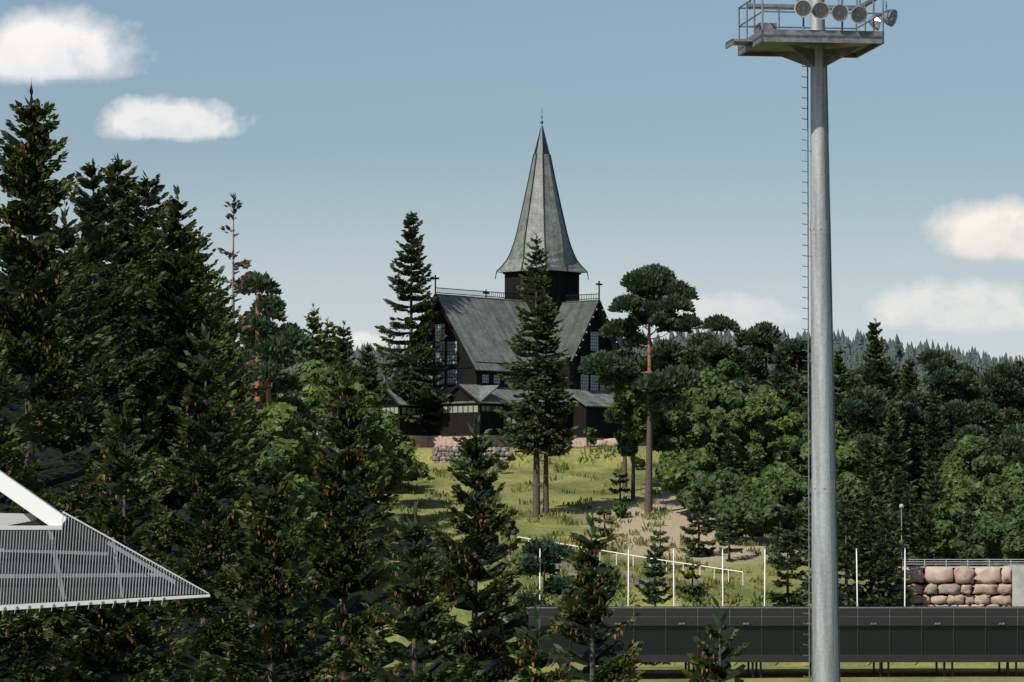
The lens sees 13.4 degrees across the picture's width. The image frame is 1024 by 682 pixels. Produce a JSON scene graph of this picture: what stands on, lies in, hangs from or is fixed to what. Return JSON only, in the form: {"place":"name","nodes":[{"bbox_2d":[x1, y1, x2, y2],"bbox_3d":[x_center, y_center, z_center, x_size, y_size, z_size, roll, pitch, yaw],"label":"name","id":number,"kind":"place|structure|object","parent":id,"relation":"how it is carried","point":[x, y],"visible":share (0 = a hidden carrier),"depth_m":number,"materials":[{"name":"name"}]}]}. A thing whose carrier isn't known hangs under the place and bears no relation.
{"place":"outdoors","nodes":[
{"label":"outdoors","id":0,"kind":"place"},
{"bbox_2d":[0,13,125,81],"bbox_3d":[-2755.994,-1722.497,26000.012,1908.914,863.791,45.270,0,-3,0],"label":"cloud","id":1,"kind":"structure","parent":0,"point":[40,48],"depth_m":26000.00,"materials":[{"name":"white"}]},
{"bbox_2d":[106,99,232,139],"bbox_3d":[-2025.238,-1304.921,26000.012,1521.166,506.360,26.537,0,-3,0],"label":"cloud","id":2,"kind":"structure","parent":0,"point":[140,119],"depth_m":26000.00,"materials":[{"name":"white"}]},
{"bbox_2d":[352,333,380,346],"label":"cloud","id":3,"kind":"structure","parent":0,"point":[359,339],"depth_m":26000.00,"materials":[{"name":"white"}]},
{"bbox_2d":[0,0,1023,361],"label":"sky","id":4,"kind":"structure","parent":0,"point":[680,151],"materials":[{"name":"blue"}]},
{"bbox_2d":[396,537,736,586],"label":"asphalt path","id":5,"kind":"structure","parent":0,"point":[573,570],"depth_m":325.57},
{"bbox_2d":[235,328,1023,394],"bbox_3d":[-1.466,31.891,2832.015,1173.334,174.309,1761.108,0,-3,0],"label":"forest hillside","id":6,"kind":"structure","parent":0,"point":[895,350],"depth_m":3418.44,"materials":[{"name":"green plant"}]},
{"bbox_2d":[292,356,1021,437],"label":"forest","id":7,"kind":"object","parent":6,"relation":"on","point":[897,375],"depth_m":538.36,"materials":[{"name":"green plant"}]},
{"bbox_2d":[366,366,939,422],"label":"forest foliage","id":8,"kind":"object","parent":7,"relation":"attached to","point":[854,388],"depth_m":538.36,"materials":[{"name":"green plant"}]},
{"bbox_2d":[321,349,1023,681],"bbox_3d":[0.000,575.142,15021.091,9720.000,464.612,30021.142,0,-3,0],"label":"grassy hillside","id":9,"kind":"structure","parent":0,"point":[600,467],"depth_m":337.87,"materials":[{"name":"green plant"}]},
{"bbox_2d":[0,152,429,680],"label":"trees","id":10,"kind":"object","parent":9,"relation":"on","point":[276,348],"depth_m":169.20,"materials":[{"name":"green plant"}]},
{"bbox_2d":[0,78,749,681],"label":"trees","id":11,"kind":"object","parent":9,"relation":"on","point":[70,672],"depth_m":104.62,"materials":[{"name":"green plant"}]},
{"bbox_2d":[432,446,512,462],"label":"stone terrace wall","id":12,"kind":"structure","parent":9,"relation":"on","point":[441,454],"depth_m":389.78,"materials":[{"name":"grey stone"}]},
{"bbox_2d":[376,116,646,447],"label":"church","id":13,"kind":"structure","parent":9,"relation":"on","point":[475,349],"depth_m":403.01,"materials":[{"name":"grey wood"}]},
{"bbox_2d":[423,324,605,390],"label":"church windows","id":14,"kind":"structure","parent":13,"relation":"in","point":[440,328],"depth_m":399.30,"materials":[{"name":"grey glass"}]},
{"bbox_2d":[246,343,809,394],"bbox_3d":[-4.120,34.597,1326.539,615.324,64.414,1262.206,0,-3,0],"label":"forest","id":15,"kind":"object","parent":9,"relation":"on","point":[250,384],"depth_m":734.34,"materials":[{"name":"green plant"}]},
{"bbox_2d":[371,210,704,662],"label":"hill trees","id":16,"kind":"object","parent":9,"relation":"on","point":[666,288],"depth_m":356.71,"materials":[{"name":"green plant"}]},
{"bbox_2d":[509,438,618,446],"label":"granite blocks","id":17,"kind":"structure","parent":9,"relation":"on","point":[609,442],"depth_m":396.06,"materials":[{"name":"grey stone"}]},
{"bbox_2d":[362,427,782,606],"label":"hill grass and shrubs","id":18,"kind":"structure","parent":9,"relation":"on","point":[681,588],"depth_m":340.60,"materials":[{"name":"green plant"}]},
{"bbox_2d":[398,441,774,598],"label":"hill shrub stems","id":19,"kind":"object","parent":9,"relation":"on","point":[660,531],"visible":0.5,"depth_m":333.15,"materials":[{"name":"green plant"}]},
{"bbox_2d":[390,427,784,597],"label":"shrubs","id":20,"kind":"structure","parent":9,"relation":"on","point":[770,552],"depth_m":340.72,"materials":[{"name":"green plant"}]},
{"bbox_2d":[519,537,742,581],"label":"path handrail","id":21,"kind":"object","parent":9,"relation":"on","point":[657,559],"visible":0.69,"depth_m":326.45,"materials":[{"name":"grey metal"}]},
{"bbox_2d":[539,548,905,666],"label":"white poles","id":22,"kind":"object","parent":9,"relation":"on","point":[722,582],"visible":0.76,"depth_m":310.86,"materials":[{"name":"white metal"}]},
{"bbox_2d":[529,606,1023,679],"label":"barrier","id":23,"kind":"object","parent":9,"relation":"on","point":[888,634],"depth_m":297.18,"materials":[{"name":"black metal"}]},
{"bbox_2d":[725,0,897,681],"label":"floodlight mast","id":24,"kind":"object","parent":9,"relation":"on","point":[817,48],"visible":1,"depth_m":122.75,"materials":[{"name":"metal"}]},
{"bbox_2d":[652,313,1023,605],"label":"trees","id":25,"kind":"object","parent":9,"relation":"on","point":[963,411],"depth_m":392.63,"materials":[{"name":"green plant"}]},
{"bbox_2d":[899,504,903,605],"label":"street lamp","id":26,"kind":"object","parent":9,"relation":"on","point":[901,506],"visible":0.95,"depth_m":315.85,"materials":[{"name":"grey metal"}]},
{"bbox_2d":[894,566,1011,605],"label":"boulder wall","id":27,"kind":"structure","parent":9,"relation":"on","point":[981,586],"depth_m":317.82,"materials":[{"name":"beige stone"}]},
{"bbox_2d":[910,565,1023,605],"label":"concrete wall","id":28,"kind":"structure","parent":9,"relation":"on","point":[1017,592],"depth_m":317.69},
{"bbox_2d":[903,559,1023,565],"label":"bridge railing","id":29,"kind":"object","parent":28,"relation":"on","point":[946,561],"visible":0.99,"depth_m":319.54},
{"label":"ski jump wind screen post","id":30,"kind":"object","parent":9,"relation":"on","visible":0},
{"bbox_2d":[0,470,211,613],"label":"canopy roof","id":31,"kind":"structure","parent":30,"relation":"attached to","point":[52,557],"depth_m":90.70,"materials":[{"name":"grey metal"}]},
{"bbox_2d":[684,582,892,601],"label":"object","id":32,"kind":"structure","parent":0,"point":[851,583],"depth_m":322.38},
{"bbox_2d":[883,287,1023,327],"bbox_3d":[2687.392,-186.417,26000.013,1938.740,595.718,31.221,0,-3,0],"label":"cloud","id":33,"kind":"structure","parent":0,"point":[975,312],"depth_m":26000.00,"materials":[{"name":"white"}]},
{"bbox_2d":[936,202,1023,259],"bbox_3d":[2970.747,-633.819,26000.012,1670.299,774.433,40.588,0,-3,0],"label":"cloud","id":34,"kind":"structure","parent":0,"point":[991,232],"depth_m":26000.00,"materials":[{"name":"white"}]}
]}

